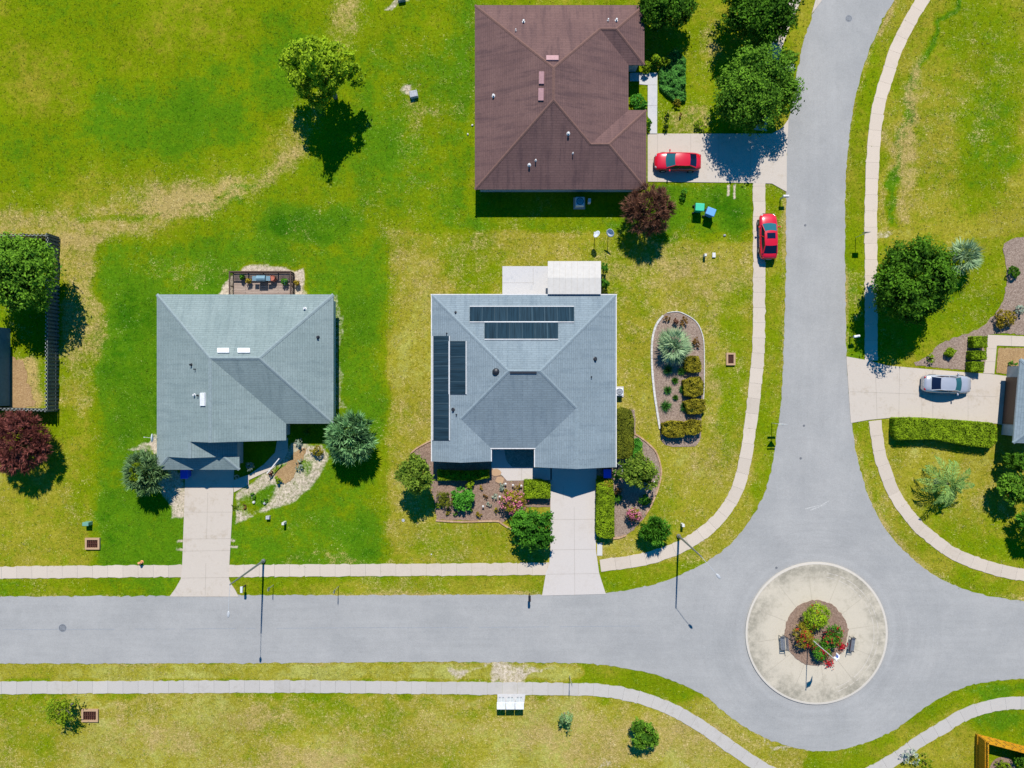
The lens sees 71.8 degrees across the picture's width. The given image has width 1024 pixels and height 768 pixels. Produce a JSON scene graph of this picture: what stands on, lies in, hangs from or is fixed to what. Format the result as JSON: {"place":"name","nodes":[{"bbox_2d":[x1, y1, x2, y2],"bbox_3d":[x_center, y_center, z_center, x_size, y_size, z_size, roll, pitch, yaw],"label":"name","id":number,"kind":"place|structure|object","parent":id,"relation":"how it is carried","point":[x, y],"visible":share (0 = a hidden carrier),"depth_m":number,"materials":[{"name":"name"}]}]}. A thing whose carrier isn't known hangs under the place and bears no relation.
{"place":"outdoors","nodes":[
{"label":"outdoors","id":0,"kind":"place"},
{"bbox_2d":[0,327,9,405],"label":"house","id":1,"kind":"structure","parent":0,"point":[4,366],"depth_m":69.18,"materials":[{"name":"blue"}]},
{"bbox_2d":[0,564,181,578],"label":"sidewalk","id":2,"kind":"structure","parent":0,"point":[83,571],"depth_m":69.95,"materials":[{"name":"concrete"}]},
{"bbox_2d":[169,470,238,596],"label":"driveway","id":3,"kind":"structure","parent":0,"point":[208,503],"depth_m":69.94,"materials":[{"name":"concrete"}]},
{"bbox_2d":[229,562,548,576],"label":"sidewalk","id":4,"kind":"structure","parent":0,"point":[380,570],"depth_m":69.95,"materials":[{"name":"concrete"}]},
{"bbox_2d":[0,0,1023,767],"bbox_3d":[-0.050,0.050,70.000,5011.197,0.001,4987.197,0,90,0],"label":"lawn","id":5,"kind":"structure","parent":0,"point":[142,76],"depth_m":70.00,"materials":[{"name":"green plant"}]},
{"bbox_2d":[9,357,36,410],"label":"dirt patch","id":6,"kind":"object","parent":5,"relation":"on","point":[21,395],"visible":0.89,"depth_m":69.97,"materials":[{"name":"brown soil"}]},
{"bbox_2d":[0,408,53,476],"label":"tree","id":7,"kind":"object","parent":5,"relation":"on","point":[11,424],"visible":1,"depth_m":66.75,"materials":[{"name":"red plant"}]},
{"bbox_2d":[0,233,60,411],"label":"wooden fence","id":8,"kind":"object","parent":5,"relation":"on","point":[52,339],"visible":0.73,"depth_m":69.07,"materials":[{"name":"brown wood"}]},
{"bbox_2d":[0,230,66,314],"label":"tree","id":9,"kind":"object","parent":5,"relation":"on","point":[25,266],"visible":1,"depth_m":64.61,"materials":[{"name":"green plant"}]},
{"bbox_2d":[41,696,79,728],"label":"tree","id":10,"kind":"object","parent":5,"relation":"on","point":[51,713],"visible":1,"depth_m":67.83,"materials":[{"name":"green plant"}]},
{"bbox_2d":[81,709,98,721],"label":"storm drain","id":11,"kind":"object","parent":5,"relation":"on","point":[89,715],"visible":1,"depth_m":69.84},
{"bbox_2d":[85,538,100,549],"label":"storm drain","id":12,"kind":"object","parent":5,"relation":"on","point":[92,543],"visible":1,"depth_m":69.84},
{"bbox_2d":[121,447,173,496],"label":"tree","id":13,"kind":"object","parent":5,"relation":"on","point":[138,480],"visible":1,"depth_m":67.08,"materials":[{"name":"green plant"}]},
{"bbox_2d":[156,293,335,470],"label":"house","id":14,"kind":"structure","parent":5,"relation":"on","point":[235,372],"depth_m":66.47,"materials":[{"name":"grey tile"}]},
{"bbox_2d":[227,559,265,616],"bbox_3d":[-24.557,18.773,65.680,0.400,8.640,2.990,0,90,0],"label":"street lamp","id":15,"kind":"object","parent":5,"relation":"on","point":[248,571],"visible":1,"depth_m":64.54,"materials":[{"name":"grey metal"}]},
{"bbox_2d":[234,438,287,491],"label":"walkway","id":16,"kind":"structure","parent":5,"relation":"on","point":[281,450],"depth_m":69.94,"materials":[{"name":"concrete"}]},
{"bbox_2d":[229,271,294,293],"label":"wooden deck","id":17,"kind":"structure","parent":5,"relation":"on","point":[257,287],"depth_m":69.65,"materials":[{"name":"brown wood"}]},
{"bbox_2d":[252,275,269,281],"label":"barbecue grill","id":18,"kind":"object","parent":17,"relation":"on","point":[261,278],"visible":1,"depth_m":68.78,"materials":[{"name":"silver metal"}]},
{"bbox_2d":[274,448,306,483],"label":"mulch bed","id":19,"kind":"object","parent":5,"relation":"on","point":[286,473],"visible":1,"depth_m":69.97,"materials":[{"name":"beige soil"}]},
{"bbox_2d":[277,34,366,113],"bbox_3d":[-17.669,-29.418,65.456,6.821,9.378,6.287,-33,90,0],"label":"tree","id":20,"kind":"object","parent":5,"relation":"on","point":[313,62],"visible":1,"depth_m":64.20,"materials":[{"name":"green plant"}]},
{"bbox_2d":[324,408,377,467],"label":"tree","id":21,"kind":"object","parent":5,"relation":"on","point":[360,436],"visible":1,"depth_m":66.79,"materials":[{"name":"green plant"}]},
{"bbox_2d":[393,453,435,497],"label":"tree","id":22,"kind":"object","parent":5,"relation":"on","point":[413,476],"visible":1,"depth_m":65.94,"materials":[{"name":"green plant"}]},
{"bbox_2d":[436,520,511,530],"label":"garden edging","id":23,"kind":"object","parent":5,"relation":"on","point":[500,522],"visible":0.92,"depth_m":69.88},
{"bbox_2d":[414,443,549,521],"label":"mulch bed","id":24,"kind":"object","parent":5,"relation":"on","point":[490,486],"visible":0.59,"depth_m":69.97,"materials":[{"name":"brown wood"}]},
{"bbox_2d":[436,490,453,507],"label":"shrub","id":25,"kind":"object","parent":24,"relation":"on","point":[444,495],"visible":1,"depth_m":69.18,"materials":[{"name":"green plant"}]},
{"bbox_2d":[450,487,474,511],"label":"shrub","id":26,"kind":"object","parent":24,"relation":"on","point":[462,499],"visible":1,"depth_m":68.92,"materials":[{"name":"green plant"}]},
{"bbox_2d":[436,469,489,481],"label":"hedge","id":27,"kind":"object","parent":24,"relation":"on","point":[456,475],"visible":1,"depth_m":69.28,"materials":[{"name":"green plant"}]},
{"bbox_2d":[496,490,528,515],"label":"shrub","id":28,"kind":"object","parent":24,"relation":"on","point":[509,496],"visible":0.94,"depth_m":68.35,"materials":[{"name":"pink plant"}]},
{"bbox_2d":[523,478,550,498],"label":"hedge","id":29,"kind":"object","parent":24,"relation":"on","point":[538,488],"visible":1,"depth_m":69.06,"materials":[{"name":"green plant"}]},
{"bbox_2d":[497,694,524,701],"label":"mailbox pad","id":30,"kind":"object","parent":5,"relation":"on","point":[505,696],"visible":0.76,"depth_m":69.94,"materials":[{"name":"concrete"}]},
{"bbox_2d":[497,697,505,708],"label":"cluster mailbox","id":31,"kind":"object","parent":30,"relation":"on","point":[501,703],"visible":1,"depth_m":68.44,"materials":[{"name":"metal"}]},
{"bbox_2d":[506,697,514,708],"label":"cluster mailbox","id":32,"kind":"object","parent":30,"relation":"on","point":[510,703],"visible":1,"depth_m":68.44,"materials":[{"name":"metal"}]},
{"bbox_2d":[515,697,523,708],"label":"cluster mailbox","id":33,"kind":"object","parent":30,"relation":"on","point":[519,703],"visible":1,"depth_m":68.44,"materials":[{"name":"metal"}]},
{"bbox_2d":[492,449,551,480],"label":"walkway","id":34,"kind":"structure","parent":5,"relation":"on","point":[509,472],"depth_m":69.94,"materials":[{"name":"white concrete"}]},
{"bbox_2d":[502,266,547,293],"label":"patio slab","id":35,"kind":"structure","parent":5,"relation":"on","point":[524,279],"depth_m":69.94,"materials":[{"name":"concrete"}]},
{"bbox_2d":[431,261,622,471],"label":"house","id":36,"kind":"structure","parent":5,"relation":"on","point":[537,373],"depth_m":66.61,"materials":[{"name":"grey tile"}]},
{"bbox_2d":[506,506,555,552],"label":"tree","id":37,"kind":"object","parent":5,"relation":"on","point":[526,525],"visible":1,"depth_m":67.28,"materials":[{"name":"green plant"}]},
{"bbox_2d":[474,4,646,191],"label":"house","id":38,"kind":"structure","parent":5,"relation":"on","point":[553,113],"depth_m":66.58,"materials":[{"name":"brown tile"}]},
{"bbox_2d":[559,711,572,731],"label":"tree","id":39,"kind":"object","parent":5,"relation":"on","point":[569,718],"visible":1,"depth_m":68.54,"materials":[{"name":"green plant"}]},
{"bbox_2d":[573,197,584,208],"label":"air conditioner","id":40,"kind":"object","parent":5,"relation":"on","point":[578,202],"visible":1,"depth_m":69.23,"materials":[{"name":"grey metal"}]},
{"bbox_2d":[596,410,659,536],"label":"mulch bed","id":41,"kind":"object","parent":5,"relation":"on","point":[631,495],"visible":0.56,"depth_m":69.97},
{"bbox_2d":[594,478,614,538],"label":"hedge","id":42,"kind":"object","parent":41,"relation":"on","point":[604,512],"visible":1,"depth_m":68.96,"materials":[{"name":"green plant"}]},
{"bbox_2d":[617,407,634,458],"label":"hedge","id":43,"kind":"object","parent":41,"relation":"on","point":[625,433],"visible":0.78,"depth_m":68.45,"materials":[{"name":"green plant"}]},
{"bbox_2d":[625,508,643,522],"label":"shrub","id":44,"kind":"object","parent":41,"relation":"on","point":[634,514],"visible":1,"depth_m":68.82,"materials":[{"name":"pink plant"}]},
{"bbox_2d":[632,438,642,456],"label":"shrub","id":45,"kind":"object","parent":41,"relation":"on","point":[638,444],"visible":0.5,"depth_m":69.28,"materials":[{"name":"green plant"}]},
{"bbox_2d":[617,448,662,490],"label":"tree","id":46,"kind":"object","parent":41,"relation":"on","point":[637,469],"visible":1,"depth_m":66.98,"materials":[{"name":"green plant"}]},
{"bbox_2d":[635,433,661,514],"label":"garden edging","id":47,"kind":"object","parent":41,"relation":"on","point":[651,446],"visible":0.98,"depth_m":69.88,"materials":[{"name":"beige concrete"}]},
{"bbox_2d":[630,93,647,109],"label":"shrub","id":48,"kind":"object","parent":5,"relation":"on","point":[635,102],"visible":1,"depth_m":69.16,"materials":[{"name":"green plant"}]},
{"bbox_2d":[630,73,656,133],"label":"walkway","id":49,"kind":"structure","parent":5,"relation":"on","point":[649,80],"depth_m":69.94,"materials":[{"name":"concrete"}]},
{"bbox_2d":[630,716,659,750],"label":"tree","id":50,"kind":"object","parent":5,"relation":"on","point":[645,739],"visible":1,"depth_m":67.83,"materials":[{"name":"green plant"}]},
{"bbox_2d":[620,181,676,237],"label":"tree","id":51,"kind":"object","parent":5,"relation":"on","point":[641,217],"visible":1,"depth_m":66.90,"materials":[{"name":"red plant"}]},
{"bbox_2d":[639,515,672,546],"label":"tree","id":52,"kind":"object","parent":5,"relation":"on","point":[648,534],"visible":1,"depth_m":68.11,"materials":[{"name":"green plant"}]},
{"bbox_2d":[637,0,699,34],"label":"tree","id":53,"kind":"object","parent":5,"relation":"on","point":[658,14],"visible":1,"depth_m":66.59,"materials":[{"name":"green plant"}]},
{"bbox_2d":[658,48,686,102],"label":"ground cover bed","id":54,"kind":"object","parent":5,"relation":"on","point":[672,80],"visible":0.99,"depth_m":69.61,"materials":[{"name":"green plant"}]},
{"bbox_2d":[651,312,703,446],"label":"mulch bed","id":55,"kind":"object","parent":5,"relation":"on","point":[662,379],"visible":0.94,"depth_m":69.97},
{"bbox_2d":[651,315,663,428],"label":"garden edging","id":56,"kind":"object","parent":55,"relation":"on","point":[652,372],"visible":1,"depth_m":69.86,"materials":[{"name":"grey concrete"}]},
{"bbox_2d":[660,420,685,437],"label":"hedge","id":57,"kind":"object","parent":55,"relation":"on","point":[672,429],"visible":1,"depth_m":69.23,"materials":[{"name":"yellow plant"}]},
{"bbox_2d":[656,327,694,365],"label":"palm tree","id":58,"kind":"object","parent":55,"relation":"on","point":[666,340],"visible":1,"depth_m":68.29,"materials":[{"name":"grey plant"}]},
{"bbox_2d":[667,311,704,398],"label":"garden edging","id":59,"kind":"object","parent":55,"relation":"on","point":[703,345],"visible":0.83,"depth_m":69.90,"materials":[{"name":"grey concrete"}]},
{"bbox_2d":[683,355,701,372],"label":"hedge","id":60,"kind":"object","parent":55,"relation":"on","point":[692,364],"visible":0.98,"depth_m":69.17,"materials":[{"name":"yellow plant"}]},
{"bbox_2d":[681,376,704,397],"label":"hedge","id":61,"kind":"object","parent":55,"relation":"on","point":[692,387],"visible":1,"depth_m":69.14,"materials":[{"name":"yellow plant"}]},
{"bbox_2d":[684,419,701,435],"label":"hedge","id":62,"kind":"object","parent":55,"relation":"on","point":[693,427],"visible":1,"depth_m":69.14,"materials":[{"name":"yellow plant"}]},
{"bbox_2d":[682,398,705,414],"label":"hedge","id":63,"kind":"object","parent":55,"relation":"on","point":[693,406],"visible":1,"depth_m":69.22,"materials":[{"name":"yellow plant"}]},
{"bbox_2d":[726,353,734,364],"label":"storm drain","id":64,"kind":"object","parent":5,"relation":"on","point":[730,358],"visible":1,"depth_m":69.78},
{"bbox_2d":[710,39,807,137],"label":"tree","id":65,"kind":"object","parent":5,"relation":"on","point":[747,98],"visible":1,"depth_m":65.09,"materials":[{"name":"green plant"}]},
{"bbox_2d":[720,0,804,48],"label":"tree","id":66,"kind":"object","parent":5,"relation":"on","point":[768,21],"visible":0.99,"depth_m":65.12,"materials":[{"name":"green plant"}]},
{"bbox_2d":[783,49,799,66],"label":"shrub","id":67,"kind":"object","parent":5,"relation":"on","point":[795,58],"visible":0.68,"depth_m":68.94,"materials":[{"name":"green plant"}]},
{"bbox_2d":[901,748,919,765],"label":"shrub","id":68,"kind":"object","parent":5,"relation":"on","point":[908,755],"visible":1,"depth_m":69.29,"materials":[{"name":"white plant"}]},
{"bbox_2d":[869,233,963,326],"bbox_3d":[37.361,-9.693,66.194,8.263,7.869,8.662,0,90,0],"label":"tree","id":69,"kind":"object","parent":5,"relation":"on","point":[902,289],"visible":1,"depth_m":64.28,"materials":[{"name":"green plant"}]},
{"bbox_2d":[889,416,997,447],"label":"hedge","id":70,"kind":"object","parent":5,"relation":"on","point":[973,433],"visible":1,"depth_m":68.92,"materials":[{"name":"green plant"}]},
{"bbox_2d":[915,455,974,506],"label":"palm tree","id":71,"kind":"object","parent":5,"relation":"on","point":[945,483],"visible":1,"depth_m":67.91,"materials":[{"name":"green plant"}]},
{"bbox_2d":[948,235,986,275],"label":"palm tree","id":72,"kind":"object","parent":5,"relation":"on","point":[970,259],"visible":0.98,"depth_m":67.94,"materials":[{"name":"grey plant"}]},
{"bbox_2d":[914,237,1023,370],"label":"mulch bed","id":73,"kind":"object","parent":5,"relation":"on","point":[1013,250],"visible":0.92,"depth_m":69.97,"materials":[{"name":"brown wood"}]},
{"bbox_2d":[965,361,984,372],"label":"box shrub","id":74,"kind":"object","parent":73,"relation":"on","point":[978,366],"visible":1,"depth_m":69.11,"materials":[{"name":"green plant"}]},
{"bbox_2d":[966,350,986,359],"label":"box shrub","id":75,"kind":"object","parent":73,"relation":"on","point":[977,354],"visible":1,"depth_m":69.11,"materials":[{"name":"green plant"}]},
{"bbox_2d":[968,336,987,348],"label":"box shrub","id":76,"kind":"object","parent":73,"relation":"on","point":[977,341],"visible":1,"depth_m":69.09,"materials":[{"name":"green plant"}]},
{"bbox_2d":[994,309,1017,328],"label":"shrub","id":77,"kind":"object","parent":73,"relation":"on","point":[1002,319],"visible":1,"depth_m":69.23,"materials":[{"name":"yellow plant"}]},
{"bbox_2d":[1008,265,1020,278],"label":"shrub","id":78,"kind":"object","parent":73,"relation":"on","point":[1016,271],"visible":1,"depth_m":69.36,"materials":[{"name":"green plant"}]},
{"bbox_2d":[975,733,1023,767],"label":"board fence","id":79,"kind":"object","parent":5,"relation":"on","point":[982,742],"visible":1,"depth_m":69.06,"materials":[{"name":"wood"}]},
{"bbox_2d":[990,757,1015,767],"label":"mulch bed","id":80,"kind":"object","parent":5,"relation":"on","point":[1007,760],"visible":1,"depth_m":69.97,"materials":[{"name":"brown wood"}]},
{"bbox_2d":[983,335,1023,373],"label":"walkway","id":81,"kind":"structure","parent":5,"relation":"on","point":[994,341],"depth_m":69.94,"materials":[{"name":"concrete"}]},
{"bbox_2d":[996,470,1023,506],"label":"tree","id":82,"kind":"object","parent":5,"relation":"on","point":[1012,489],"visible":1,"depth_m":67.62,"materials":[{"name":"green plant"}]},
{"bbox_2d":[996,348,1023,373],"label":"mulch bed","id":83,"kind":"object","parent":5,"relation":"on","point":[1006,356],"visible":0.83,"depth_m":69.97,"materials":[{"name":"beige soil"}]},
{"bbox_2d":[1001,358,1023,443],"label":"house","id":84,"kind":"structure","parent":5,"relation":"on","point":[1013,417],"depth_m":68.44,"materials":[{"name":"grey"}]},
{"bbox_2d":[1002,377,1016,424],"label":"garage door","id":85,"kind":"structure","parent":84,"relation":"in","point":[1011,382],"depth_m":69.13,"materials":[{"name":"brown paint"}]},
{"bbox_2d":[1002,451,1023,472],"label":"tree","id":86,"kind":"object","parent":5,"relation":"on","point":[1015,460],"visible":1,"depth_m":68.06,"materials":[{"name":"green plant"}]},
{"bbox_2d":[1013,752,1023,767],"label":"shrub","id":87,"kind":"object","parent":5,"relation":"on","point":[1021,758],"visible":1,"depth_m":69.18,"materials":[{"name":"green plant"}]},
{"bbox_2d":[1015,507,1023,540],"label":"tree","id":88,"kind":"object","parent":5,"relation":"on","point":[1020,517],"visible":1,"depth_m":68.04,"materials":[{"name":"green plant"}]},
{"bbox_2d":[0,0,1023,750],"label":"road","id":89,"kind":"structure","parent":0,"point":[688,630],"depth_m":69.98,"materials":[{"name":"grey asphalt"}]},
{"bbox_2d":[745,562,887,704],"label":"traffic island","id":90,"kind":"structure","parent":89,"relation":"on","point":[849,595],"depth_m":69.84,"materials":[{"name":"concrete"}]},
{"bbox_2d":[779,635,788,650],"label":"park bench","id":91,"kind":"object","parent":90,"relation":"on","point":[782,640],"visible":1,"depth_m":69.38,"materials":[{"name":"grey metal"}]},
{"bbox_2d":[784,600,848,665],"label":"mulch bed","id":92,"kind":"object","parent":90,"relation":"on","point":[805,656],"visible":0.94,"depth_m":69.78,"materials":[{"name":"brown wood"}]},
{"bbox_2d":[792,621,814,648],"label":"shrub","id":93,"kind":"object","parent":92,"relation":"on","point":[805,632],"visible":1,"depth_m":68.66,"materials":[{"name":"orange plant"}]},
{"bbox_2d":[802,601,831,631],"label":"shrub","id":94,"kind":"object","parent":92,"relation":"on","point":[822,617],"visible":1,"depth_m":68.45,"materials":[{"name":"green plant"}]},
{"bbox_2d":[810,637,831,661],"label":"shrub","id":95,"kind":"object","parent":92,"relation":"on","point":[820,656],"visible":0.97,"depth_m":68.79,"materials":[{"name":"green plant"}]},
{"bbox_2d":[822,624,843,649],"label":"shrub","id":96,"kind":"object","parent":92,"relation":"on","point":[832,639],"visible":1,"depth_m":68.56,"materials":[{"name":"green plant"}]},
{"bbox_2d":[0,680,1023,767],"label":"sidewalk","id":97,"kind":"structure","parent":0,"point":[725,743],"depth_m":69.95,"materials":[{"name":"grey concrete"}]},
{"bbox_2d":[504,449,533,466],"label":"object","id":98,"kind":"structure","parent":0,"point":[519,457],"depth_m":69.92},
{"bbox_2d":[542,468,605,595],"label":"driveway","id":99,"kind":"structure","parent":0,"point":[573,569],"depth_m":69.94,"materials":[{"name":"white concrete"}]},
{"bbox_2d":[600,183,765,571],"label":"sidewalk","id":100,"kind":"structure","parent":0,"point":[707,529],"depth_m":69.95,"materials":[{"name":"concrete"}]},
{"bbox_2d":[756,213,780,259],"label":"parked car","id":101,"kind":"object","parent":100,"relation":"on","point":[768,226],"visible":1,"depth_m":68.91,"materials":[{"name":"red paint"}]},
{"bbox_2d":[648,119,788,191],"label":"driveway","id":102,"kind":"structure","parent":0,"point":[736,158],"depth_m":69.94,"materials":[{"name":"concrete"}]},
{"bbox_2d":[654,149,700,172],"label":"parked car","id":103,"kind":"object","parent":102,"relation":"on","point":[689,162],"visible":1,"depth_m":68.92,"materials":[{"name":"red paint"}]},
{"bbox_2d":[754,0,800,130],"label":"sidewalk","id":104,"kind":"structure","parent":0,"point":[781,44],"depth_m":69.95,"materials":[{"name":"concrete"}]},
{"bbox_2d":[864,0,929,360],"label":"sidewalk","id":105,"kind":"structure","parent":0,"point":[910,20],"depth_m":69.95,"materials":[{"name":"concrete"}]},
{"bbox_2d":[846,356,1006,424],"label":"driveway","id":106,"kind":"structure","parent":0,"point":[878,390],"depth_m":69.94,"materials":[{"name":"concrete"}]},
{"bbox_2d":[921,373,970,394],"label":"parked car","id":107,"kind":"object","parent":106,"relation":"on","point":[957,384],"visible":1,"depth_m":68.93,"materials":[{"name":"silver metal"}]},
{"bbox_2d":[869,420,1023,580],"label":"sidewalk","id":108,"kind":"structure","parent":0,"point":[920,528],"depth_m":69.95,"materials":[{"name":"concrete"}]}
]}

